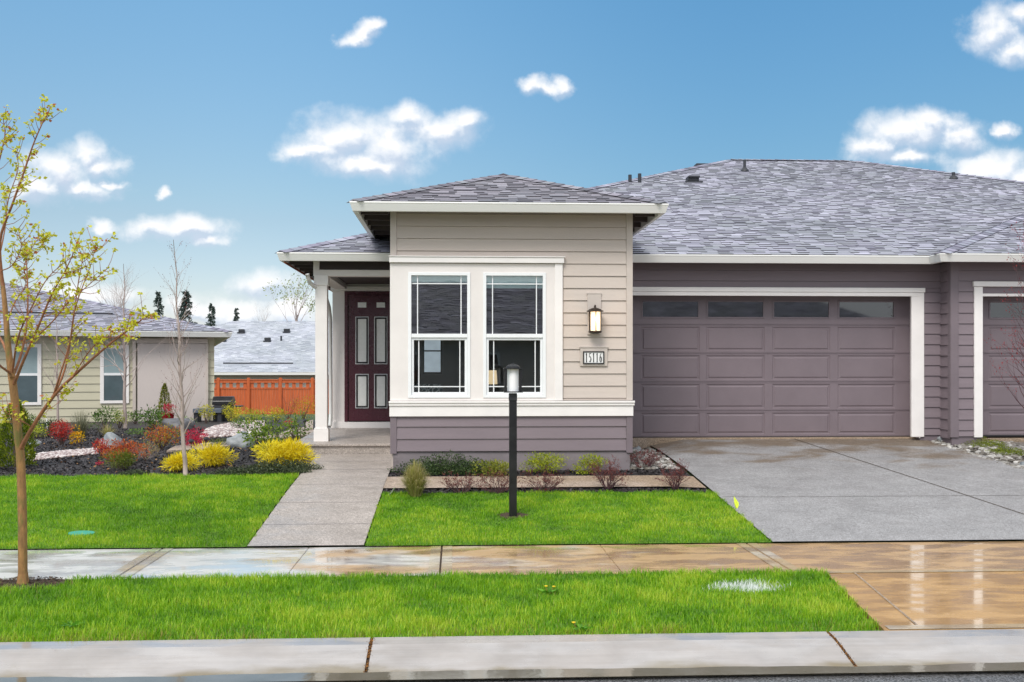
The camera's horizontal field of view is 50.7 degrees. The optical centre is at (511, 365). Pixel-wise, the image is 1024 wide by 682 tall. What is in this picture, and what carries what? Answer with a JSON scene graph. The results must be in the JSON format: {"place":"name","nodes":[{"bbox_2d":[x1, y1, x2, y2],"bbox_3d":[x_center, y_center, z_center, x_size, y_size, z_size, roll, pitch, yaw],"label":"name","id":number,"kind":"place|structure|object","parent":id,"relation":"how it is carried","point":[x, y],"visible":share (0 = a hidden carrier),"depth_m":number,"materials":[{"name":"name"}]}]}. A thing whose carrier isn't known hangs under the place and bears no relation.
{"place":"outdoors","nodes":[
{"label":"outdoors","id":0,"kind":"place"},
{"bbox_2d":[0,471,299,548],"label":"lawn","id":1,"kind":"structure","parent":0,"point":[114,546],"depth_m":12.95,"materials":[{"name":"green plant"}]},
{"bbox_2d":[68,531,93,535],"bbox_3d":[-4.875,1.909,12.230,0.300,0.056,0.170,0,0,-3],"label":"valve cover","id":2,"kind":"object","parent":1,"relation":"on","point":[80,532],"visible":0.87,"depth_m":12.23,"materials":[{"name":"teal plastic"}]},
{"bbox_2d":[117,469,151,475],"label":"creeping shrub","id":3,"kind":"object","parent":1,"relation":"on","point":[131,472],"visible":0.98,"depth_m":15.23,"materials":[{"name":"green plant"}]},
{"bbox_2d":[210,467,259,475],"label":"creeping shrub","id":4,"kind":"object","parent":1,"relation":"on","point":[242,471],"visible":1,"depth_m":15.30,"materials":[{"name":"green plant"}]},
{"bbox_2d":[167,420,313,452],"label":"garden path","id":5,"kind":"structure","parent":0,"point":[176,448],"depth_m":20.05,"materials":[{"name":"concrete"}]},
{"bbox_2d":[0,565,882,642],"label":"lawn","id":6,"kind":"structure","parent":0,"point":[475,634],"depth_m":8.82,"materials":[{"name":"green plant"}]},
{"bbox_2d":[0,576,77,590],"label":"soil","id":7,"kind":"structure","parent":6,"relation":"on","point":[32,580],"depth_m":9.91,"materials":[{"name":"brown soil"}]},
{"bbox_2d":[0,94,162,584],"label":"street tree","id":8,"kind":"object","parent":7,"relation":"on","point":[14,405],"visible":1,"depth_m":9.66,"materials":[{"name":"beige plant"}]},
{"bbox_2d":[489,370,496,391],"bbox_3d":[-0.317,0.352,17.207,0.170,0.551,0.170,0,0,-3],"label":"table lamp","id":9,"kind":"object","parent":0,"point":[491,377],"visible":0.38,"depth_m":17.14,"materials":[{"name":"beige"}]},
{"bbox_2d":[0,541,1023,579],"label":"sidewalk","id":10,"kind":"structure","parent":0,"point":[64,564],"depth_m":11.12,"materials":[{"name":"concrete"}]},
{"bbox_2d":[107,541,1023,628],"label":"sidewalk band","id":11,"kind":"object","parent":10,"relation":"on","point":[434,561],"visible":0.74,"depth_m":10.60,"materials":[{"name":"beige concrete"}]},
{"bbox_2d":[0,414,1023,549],"bbox_3d":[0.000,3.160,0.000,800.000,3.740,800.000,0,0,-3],"label":"ground","id":12,"kind":"structure","parent":0,"point":[299,417],"depth_m":12.26,"materials":[{"name":"brown soil"}]},
{"bbox_2d":[93,261,135,307],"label":"bare tree","id":13,"kind":"object","parent":12,"relation":"on","point":[118,302],"visible":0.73,"depth_m":58.81,"materials":[{"name":"grey plant"}]},
{"bbox_2d":[0,283,232,421],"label":"house","id":14,"kind":"structure","parent":12,"relation":"on","point":[96,388],"depth_m":26.97,"materials":[{"name":"beige wood"}]},
{"bbox_2d":[11,344,40,404],"bbox_3d":[-11.837,0.220,26.305,0.690,1.496,0.030,0,0,-17],"label":"window","id":15,"kind":"structure","parent":14,"relation":"in","point":[29,380],"depth_m":26.34,"materials":[{"name":"glass"}]},
{"bbox_2d":[100,345,128,403],"bbox_3d":[-9.898,0.217,26.897,0.679,1.455,0.030,0,0,-17],"label":"window","id":16,"kind":"structure","parent":14,"relation":"in","point":[111,381],"depth_m":26.88,"materials":[{"name":"glass"}]},
{"bbox_2d":[153,291,165,316],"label":"conifer","id":17,"kind":"object","parent":12,"relation":"on","point":[158,299],"visible":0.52,"depth_m":196.79,"materials":[{"name":"green plant"}]},
{"bbox_2d":[0,420,329,475],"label":"mulch bed","id":18,"kind":"object","parent":12,"relation":"on","point":[200,424],"visible":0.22,"depth_m":17.04,"materials":[{"name":"black wood"}]},
{"bbox_2d":[0,401,39,467],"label":"arborvitae","id":19,"kind":"object","parent":18,"relation":"on","point":[30,449],"visible":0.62,"depth_m":15.83,"materials":[{"name":"green plant"}]},
{"bbox_2d":[25,423,48,437],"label":"shrub","id":20,"kind":"object","parent":18,"relation":"on","point":[36,434],"visible":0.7,"depth_m":20.91,"materials":[{"name":"green plant"}]},
{"bbox_2d":[32,416,63,436],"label":"shrub","id":21,"kind":"object","parent":18,"relation":"on","point":[48,424],"visible":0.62,"depth_m":21.37,"materials":[{"name":"green plant"}]},
{"bbox_2d":[36,316,78,431],"bbox_3d":[-9.330,0.094,22.053,1.414,2.685,1.015,0,0,35],"label":"bare tree","id":22,"kind":"object","parent":18,"relation":"on","point":[56,378],"visible":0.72,"depth_m":22.02,"materials":[{"name":"grey plant"}]},
{"bbox_2d":[46,419,74,444],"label":"shrub","id":23,"kind":"object","parent":18,"relation":"on","point":[61,437],"visible":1,"depth_m":19.30,"materials":[{"name":"red plant"}]},
{"bbox_2d":[28,448,99,460],"bbox_3d":[-7.242,1.434,17.476,0.962,0.086,1.702,0,0,35],"label":"river rock","id":24,"kind":"object","parent":18,"relation":"on","point":[61,454],"visible":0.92,"depth_m":17.30,"materials":[{"name":"white stone"}]},
{"bbox_2d":[68,425,84,444],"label":"shrub","id":25,"kind":"object","parent":18,"relation":"on","point":[77,437],"visible":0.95,"depth_m":19.37,"materials":[{"name":"yellow plant"}]},
{"bbox_2d":[66,410,96,434],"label":"lavender clump","id":26,"kind":"object","parent":18,"relation":"on","point":[82,423],"visible":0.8,"depth_m":21.64,"materials":[{"name":"green plant"}]},
{"bbox_2d":[92,438,109,456],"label":"shrub","id":27,"kind":"object","parent":18,"relation":"on","point":[101,449],"visible":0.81,"depth_m":16.92,"materials":[{"name":"red plant"}]},
{"bbox_2d":[87,405,120,428],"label":"shrub","id":28,"kind":"object","parent":18,"relation":"on","point":[98,419],"visible":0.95,"depth_m":23.54,"materials":[{"name":"green plant"}]},
{"bbox_2d":[99,432,123,447],"bbox_3d":[-7.002,1.360,18.864,0.404,0.398,0.284,0,0,-3],"label":"boulder","id":29,"kind":"object","parent":18,"relation":"on","point":[110,435],"visible":0.29,"depth_m":18.77,"materials":[{"name":"grey stone"}]},
{"bbox_2d":[98,448,137,468],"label":"shrub","id":30,"kind":"object","parent":18,"relation":"on","point":[123,462],"visible":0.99,"depth_m":15.72,"materials":[{"name":"green plant"}]},
{"bbox_2d":[92,438,150,463],"bbox_3d":[-5.929,1.300,16.368,0.881,0.425,0.643,0,0,-3],"label":"shrub","id":31,"kind":"object","parent":18,"relation":"on","point":[120,446],"visible":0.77,"depth_m":16.38,"materials":[{"name":"red plant"}]},
{"bbox_2d":[78,264,174,427],"bbox_3d":[-8.639,-0.448,24.139,1.816,3.735,1.794,0,0,29],"label":"bare tree","id":32,"kind":"object","parent":18,"relation":"on","point":[125,366],"visible":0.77,"depth_m":23.84,"materials":[{"name":"grey plant"}]},
{"bbox_2d":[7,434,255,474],"bbox_3d":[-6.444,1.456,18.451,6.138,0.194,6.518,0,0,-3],"label":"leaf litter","id":33,"kind":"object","parent":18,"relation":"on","point":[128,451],"visible":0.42,"depth_m":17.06,"materials":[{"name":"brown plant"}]},
{"bbox_2d":[127,409,147,423],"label":"shrub","id":34,"kind":"object","parent":18,"relation":"on","point":[133,416],"visible":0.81,"depth_m":25.52,"materials":[{"name":"green plant"}]},
{"bbox_2d":[130,440,159,459],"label":"bare shrub","id":35,"kind":"object","parent":18,"relation":"on","point":[152,451],"visible":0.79,"depth_m":16.83,"materials":[{"name":"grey plant"}]},
{"bbox_2d":[136,404,170,427],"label":"shrub","id":36,"kind":"object","parent":18,"relation":"on","point":[152,411],"visible":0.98,"depth_m":23.45,"materials":[{"name":"green plant"}]},
{"bbox_2d":[142,421,186,449],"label":"shrub","id":37,"kind":"object","parent":18,"relation":"on","point":[161,439],"visible":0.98,"depth_m":18.36,"materials":[{"name":"orange plant"}]},
{"bbox_2d":[157,383,172,418],"bbox_3d":[-8.526,0.928,26.519,0.403,1.029,0.413,0,0,-3],"label":"arborvitae","id":38,"kind":"object","parent":18,"relation":"on","point":[163,393],"visible":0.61,"depth_m":26.48,"materials":[{"name":"green plant"}]},
{"bbox_2d":[161,403,177,418],"bbox_3d":[-8.021,1.126,25.286,0.396,0.517,0.387,0,0,-3],"label":"planter","id":39,"kind":"object","parent":18,"relation":"on","point":[167,412],"visible":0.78,"depth_m":25.23,"materials":[{"name":"red ceramic"}]},
{"bbox_2d":[161,418,194,429],"bbox_3d":[-7.247,1.338,23.470,0.672,0.392,0.556,0,0,-30],"label":"boulder","id":40,"kind":"object","parent":18,"relation":"on","point":[174,421],"visible":0.48,"depth_m":23.34,"materials":[{"name":"grey stone"}]},
{"bbox_2d":[157,451,200,471],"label":"shrub","id":41,"kind":"object","parent":18,"relation":"on","point":[177,458],"visible":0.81,"depth_m":15.57,"materials":[{"name":"yellow plant"}]},
{"bbox_2d":[158,240,210,475],"bbox_3d":[-4.575,-0.082,15.133,0.835,3.370,0.944,0,0,-3],"label":"bare tree","id":42,"kind":"object","parent":18,"relation":"on","point":[181,396],"visible":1,"depth_m":15.18,"materials":[{"name":"grey plant"}]},
{"bbox_2d":[185,425,208,445],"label":"shrub","id":43,"kind":"object","parent":18,"relation":"on","point":[195,438],"visible":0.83,"depth_m":18.70,"materials":[{"name":"red plant"}]},
{"bbox_2d":[197,404,216,422],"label":"shrub","id":44,"kind":"object","parent":18,"relation":"on","point":[205,417],"visible":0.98,"depth_m":25.86,"materials":[{"name":"yellow plant"}]},
{"bbox_2d":[193,408,223,421],"bbox_3d":[-7.521,1.255,26.843,0.699,0.380,0.500,0,0,-3],"label":"bench","id":45,"kind":"object","parent":18,"relation":"on","point":[218,411],"visible":0.55,"depth_m":26.63,"materials":[{"name":"stone"}]},
{"bbox_2d":[187,441,238,467],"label":"shrub","id":46,"kind":"object","parent":18,"relation":"on","point":[217,451],"visible":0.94,"depth_m":16.08,"materials":[{"name":"yellow plant"}]},
{"bbox_2d":[212,396,242,420],"bbox_3d":[-7.141,1.139,27.174,0.690,0.721,0.518,0,0,-3],"label":"covered grill","id":47,"kind":"object","parent":18,"relation":"on","point":[218,401],"visible":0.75,"depth_m":26.92,"materials":[{"name":"black metal"}]},
{"bbox_2d":[199,420,266,437],"bbox_3d":[-6.062,1.376,23.721,1.241,0.108,5.756,0,0,-12],"label":"river rock","id":48,"kind":"object","parent":18,"relation":"on","point":[224,430],"visible":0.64,"depth_m":22.78,"materials":[{"name":"white stone"}]},
{"bbox_2d":[222,400,245,421],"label":"shrub","id":49,"kind":"object","parent":18,"relation":"on","point":[236,416],"visible":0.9,"depth_m":25.86,"materials":[{"name":"yellow plant"}]},
{"bbox_2d":[226,431,255,447],"bbox_3d":[-4.724,1.359,18.898,0.504,0.430,0.380,0,0,-3],"label":"boulder","id":50,"kind":"object","parent":18,"relation":"on","point":[236,440],"visible":0.5,"depth_m":18.75,"materials":[{"name":"grey stone"}]},
{"bbox_2d":[236,407,266,420],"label":"shrub","id":51,"kind":"object","parent":18,"relation":"on","point":[251,413],"visible":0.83,"depth_m":25.53,"materials":[{"name":"yellow plant"}]},
{"bbox_2d":[236,413,297,451],"bbox_3d":[-4.024,1.122,17.673,1.057,0.701,0.889,0,0,-3],"label":"shrub","id":52,"kind":"object","parent":18,"relation":"on","point":[264,433],"visible":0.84,"depth_m":17.64,"materials":[{"name":"green plant"}]},
{"bbox_2d":[263,406,288,421],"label":"shrub","id":53,"kind":"object","parent":18,"relation":"on","point":[278,413],"visible":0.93,"depth_m":26.42,"materials":[{"name":"yellow plant"}]},
{"bbox_2d":[236,456,325,474],"bbox_3d":[-3.385,1.435,15.562,1.151,0.249,0.807,0,0,23],"label":"creeping shrub","id":54,"kind":"object","parent":18,"relation":"on","point":[277,467],"visible":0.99,"depth_m":15.48,"materials":[{"name":"green plant"}]},
{"bbox_2d":[249,436,318,465],"bbox_3d":[-3.353,1.297,15.897,0.832,0.549,0.966,0,0,44],"label":"shrub","id":55,"kind":"object","parent":18,"relation":"on","point":[288,449],"visible":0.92,"depth_m":15.83,"materials":[{"name":"yellow plant"}]},
{"bbox_2d":[268,411,313,441],"bbox_3d":[-3.972,1.149,19.766,0.717,0.706,0.741,0,0,40],"label":"shrub","id":56,"kind":"object","parent":18,"relation":"on","point":[296,428],"visible":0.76,"depth_m":19.78,"materials":[{"name":"green plant"}]},
{"bbox_2d":[178,289,197,322],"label":"conifer","id":57,"kind":"object","parent":12,"relation":"on","point":[184,304],"visible":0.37,"depth_m":196.87,"materials":[{"name":"green plant"}]},
{"bbox_2d":[204,303,215,326],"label":"conifer","id":58,"kind":"object","parent":12,"relation":"on","point":[210,316],"visible":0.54,"depth_m":207.09,"materials":[{"name":"green plant"}]},
{"bbox_2d":[212,321,328,412],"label":"house","id":59,"kind":"structure","parent":12,"relation":"on","point":[266,349],"depth_m":66.95,"materials":[{"name":"grey"}]},
{"bbox_2d":[214,378,328,413],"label":"fence","id":60,"kind":"object","parent":12,"relation":"on","point":[249,395],"visible":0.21,"depth_m":59.37,"materials":[{"name":"brown wood"}]},
{"bbox_2d":[262,271,314,320],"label":"bare tree","id":61,"kind":"object","parent":12,"relation":"on","point":[295,306],"visible":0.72,"depth_m":84.18,"materials":[{"name":"grey plant"}]},
{"bbox_2d":[286,395,314,418],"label":"shrub","id":62,"kind":"object","parent":12,"relation":"on","point":[302,414],"visible":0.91,"depth_m":31.42,"materials":[{"name":"orange plant"}]},
{"bbox_2d":[247,454,391,545],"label":"walkway","id":63,"kind":"structure","parent":12,"relation":"on","point":[335,501],"depth_m":13.54,"materials":[{"name":"grey concrete"}]},
{"bbox_2d":[0,629,1023,681],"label":"kerb","id":64,"kind":"structure","parent":12,"relation":"on","point":[152,658],"depth_m":7.64,"materials":[{"name":"concrete"}]},
{"bbox_2d":[363,636,855,680],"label":"kerb joint","id":65,"kind":"object","parent":64,"relation":"on","point":[372,641],"visible":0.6,"depth_m":7.64,"materials":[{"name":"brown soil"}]},
{"bbox_2d":[363,637,374,672],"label":"leaf litter","id":66,"kind":"object","parent":65,"relation":"on","point":[368,656],"visible":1,"depth_m":7.61,"materials":[{"name":"brown plant"}]},
{"bbox_2d":[381,469,707,493],"bbox_3d":[0.430,1.628,15.018,4.425,0.188,1.550,0,0,-3],"label":"mulch bed","id":67,"kind":"object","parent":12,"relation":"on","point":[587,488],"visible":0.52,"depth_m":14.65,"materials":[{"name":"brown wood"}]},
{"bbox_2d":[387,450,507,475],"bbox_3d":[-0.928,1.383,15.516,1.734,0.369,0.531,0,0,-3],"label":"creeping shrub","id":68,"kind":"object","parent":67,"relation":"on","point":[435,468],"visible":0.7,"depth_m":15.44,"materials":[{"name":"green plant"}]},
{"bbox_2d":[438,470,486,493],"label":"bare shrub","id":69,"kind":"object","parent":67,"relation":"on","point":[457,484],"visible":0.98,"depth_m":14.19,"materials":[{"name":"brown plant"}]},
{"bbox_2d":[470,458,508,476],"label":"shrub","id":70,"kind":"object","parent":67,"relation":"on","point":[495,466],"visible":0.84,"depth_m":15.23,"materials":[{"name":"green plant"}]},
{"bbox_2d":[476,467,518,493],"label":"bare shrub","id":71,"kind":"object","parent":67,"relation":"on","point":[503,487],"visible":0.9,"depth_m":14.20,"materials":[{"name":"brown plant"}]},
{"bbox_2d":[519,466,567,492],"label":"bare shrub","id":72,"kind":"object","parent":67,"relation":"on","point":[546,483],"visible":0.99,"depth_m":14.32,"materials":[{"name":"brown plant"}]},
{"bbox_2d":[519,452,568,473],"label":"shrub","id":73,"kind":"object","parent":67,"relation":"on","point":[543,464],"visible":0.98,"depth_m":15.45,"materials":[{"name":"green plant"}]},
{"bbox_2d":[383,475,705,487],"bbox_3d":[0.435,1.610,14.903,4.370,0.098,0.720,0,0,-3],"label":"concrete strip","id":74,"kind":"object","parent":67,"relation":"on","point":[630,481],"visible":0.63,"depth_m":14.88,"materials":[{"name":"beige concrete"}]},
{"bbox_2d":[571,453,606,474],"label":"shrub","id":75,"kind":"object","parent":67,"relation":"on","point":[578,468],"visible":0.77,"depth_m":15.51,"materials":[{"name":"green plant"}]},
{"bbox_2d":[585,454,632,489],"bbox_3d":[1.289,1.444,14.532,0.669,0.509,0.547,0,0,-3],"label":"bare shrub","id":76,"kind":"object","parent":67,"relation":"on","point":[610,485],"visible":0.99,"depth_m":14.52,"materials":[{"name":"brown plant"}]},
{"bbox_2d":[655,457,689,489],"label":"bare shrub","id":77,"kind":"object","parent":67,"relation":"on","point":[676,478],"visible":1,"depth_m":14.54,"materials":[{"name":"brown plant"}]},
{"bbox_2d":[274,159,1023,471],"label":"house","id":78,"kind":"structure","parent":12,"relation":"on","point":[785,298],"depth_m":18.39,"materials":[{"name":"wood"}]},
{"bbox_2d":[348,295,389,420],"bbox_3d":[-2.669,-0.145,20.873,0.992,2.440,0.132,0,0,-3],"label":"front door","id":79,"kind":"structure","parent":78,"relation":"in","point":[368,315],"depth_m":20.88,"materials":[{"name":"red paint"}]},
{"bbox_2d":[414,384,442,391],"bbox_3d":[-1.370,0.632,16.826,0.620,0.691,0.650,0,0,-3],"label":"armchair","id":80,"kind":"object","parent":78,"relation":"in","point":[430,389],"visible":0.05,"depth_m":16.51,"materials":[{"name":"fabric"}]},
{"bbox_2d":[423,340,441,373],"bbox_3d":[-1.437,-0.190,19.499,0.353,0.679,0.055,0,0,-3],"label":"rear window","id":81,"kind":"structure","parent":78,"relation":"in","point":[432,349],"depth_m":19.52,"materials":[{"name":"blue"}]},
{"bbox_2d":[408,272,469,397],"bbox_3d":[-1.054,-0.439,15.671,0.897,1.816,0.110,0,0,-3],"label":"window","id":82,"kind":"structure","parent":78,"relation":"in","point":[417,278],"depth_m":15.64,"materials":[{"name":"glass"}]},
{"bbox_2d":[483,272,545,397],"bbox_3d":[0.036,-0.439,15.728,0.912,1.816,0.110,0,0,-3],"label":"window","id":83,"kind":"structure","parent":78,"relation":"in","point":[536,281],"depth_m":15.70,"materials":[{"name":"glass"}]},
{"bbox_2d":[579,346,607,365],"bbox_3d":[1.193,-0.137,15.742,0.426,0.291,0.048,0,0,-3],"label":"house number plaque","id":84,"kind":"object","parent":78,"relation":"attached to","point":[593,355],"visible":1,"depth_m":15.73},
{"bbox_2d":[587,293,603,334],"bbox_3d":[1.202,-0.754,15.638,0.248,0.608,0.256,0,0,-3],"label":"wall lantern","id":85,"kind":"object","parent":78,"relation":"attached to","point":[594,310],"depth_m":15.62,"materials":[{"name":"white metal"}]},
{"bbox_2d":[631,296,909,437],"bbox_3d":[4.449,0.020,18.622,4.912,2.453,0.050,0,0,-3],"label":"garage door","id":86,"kind":"structure","parent":78,"relation":"in","point":[704,366],"depth_m":18.61,"materials":[{"name":"paint"}]},
{"bbox_2d":[983,297,1023,436],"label":"garage door","id":87,"kind":"structure","parent":78,"relation":"in","point":[1003,415],"depth_m":18.41,"materials":[{"name":"paint"}]},
{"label":"mulch bed","id":88,"kind":"structure","parent":12,"relation":"on","visible":0},
{"bbox_2d":[630,448,667,467],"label":"bare shrub","id":89,"kind":"object","parent":88,"relation":"on","point":[649,463],"visible":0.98,"depth_m":15.93,"materials":[{"name":"brown plant"}]},
{"bbox_2d":[630,447,679,469],"bbox_3d":[1.979,1.460,16.991,0.933,0.192,2.378,0,0,-3],"label":"river rock","id":90,"kind":"object","parent":88,"relation":"on","point":[664,461],"visible":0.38,"depth_m":16.38,"materials":[{"name":"white stone"}]},
{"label":"mulch bed","id":91,"kind":"structure","parent":12,"relation":"on","visible":0},
{"bbox_2d":[931,439,1023,469],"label":"river rock","id":92,"kind":"object","parent":91,"relation":"on","point":[1016,459],"visible":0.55,"depth_m":17.31,"materials":[{"name":"white gravel"}]},
{"bbox_2d":[965,436,1006,447],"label":"creeping shrub","id":93,"kind":"object","parent":92,"relation":"on","point":[985,441],"visible":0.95,"depth_m":17.92,"materials":[{"name":"green plant"}]},
{"bbox_2d":[985,444,1023,455],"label":"creeping shrub","id":94,"kind":"object","parent":92,"relation":"on","point":[1000,450],"visible":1,"depth_m":17.28,"materials":[{"name":"green plant"}]},
{"bbox_2d":[986,222,1023,407],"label":"bare tree","id":95,"kind":"object","parent":91,"relation":"on","point":[1021,353],"visible":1,"depth_m":16.70,"materials":[{"name":"brown plant"}]},
{"bbox_2d":[0,0,1023,325],"label":"sky","id":96,"kind":"structure","parent":0,"point":[241,133],"materials":[{"name":"blue"}]},
{"bbox_2d":[365,489,772,545],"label":"lawn","id":97,"kind":"structure","parent":0,"point":[573,513],"depth_m":12.78,"materials":[{"name":"green plant"}]},
{"bbox_2d":[396,458,433,497],"bbox_3d":[-1.254,1.451,14.011,0.615,0.541,0.598,0,0,-42],"label":"grass tuft","id":98,"kind":"object","parent":97,"relation":"on","point":[415,482],"visible":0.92,"depth_m":13.93,"materials":[{"name":"green plant"}]},
{"bbox_2d":[503,363,522,515],"bbox_3d":[0.011,0.956,13.112,0.230,1.980,0.230,0,0,-3],"label":"lamp post","id":99,"kind":"object","parent":97,"relation":"on","point":[512,379],"visible":0.98,"depth_m":13.06,"materials":[{"name":"black metal"}]},
{"bbox_2d":[497,512,530,518],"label":"soil","id":100,"kind":"structure","parent":97,"relation":"on","point":[506,514],"depth_m":13.11,"materials":[{"name":"brown soil"}]},
{"bbox_2d":[354,671,1023,681],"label":"road","id":101,"kind":"structure","parent":0,"point":[1016,676],"depth_m":7.29,"materials":[{"name":"grey asphalt"}]},
{"bbox_2d":[0,662,1023,681],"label":"puddle","id":102,"kind":"object","parent":101,"relation":"on","point":[537,673],"visible":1,"depth_m":7.32,"materials":[{"name":"liquid"}]},
{"bbox_2d":[651,439,1023,540],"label":"driveway","id":103,"kind":"structure","parent":0,"point":[800,490],"depth_m":14.80,"materials":[{"name":"grey concrete"}]},
{"bbox_2d":[633,436,1023,448],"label":"garage threshold","id":104,"kind":"object","parent":103,"relation":"on","point":[642,443],"visible":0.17,"depth_m":18.38,"materials":[{"name":"concrete"}]},
{"bbox_2d":[730,439,1022,513],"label":"driveway joint","id":105,"kind":"object","parent":103,"relation":"on","point":[897,472],"visible":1,"depth_m":14.33,"materials":[{"name":"grey concrete"}]},
{"bbox_2d":[826,571,1023,630],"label":"driveway apron","id":106,"kind":"object","parent":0,"point":[949,598],"visible":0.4,"depth_m":9.29,"materials":[{"name":"beige concrete"}]},
{"bbox_2d":[855,573,917,624],"bbox_3d":[4.528,1.984,9.364,3.020,0.002,2.290,0,0,-3],"label":"apron joint","id":107,"kind":"object","parent":106,"relation":"on","point":[909,618],"visible":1,"depth_m":9.12,"materials":[{"name":"concrete"}]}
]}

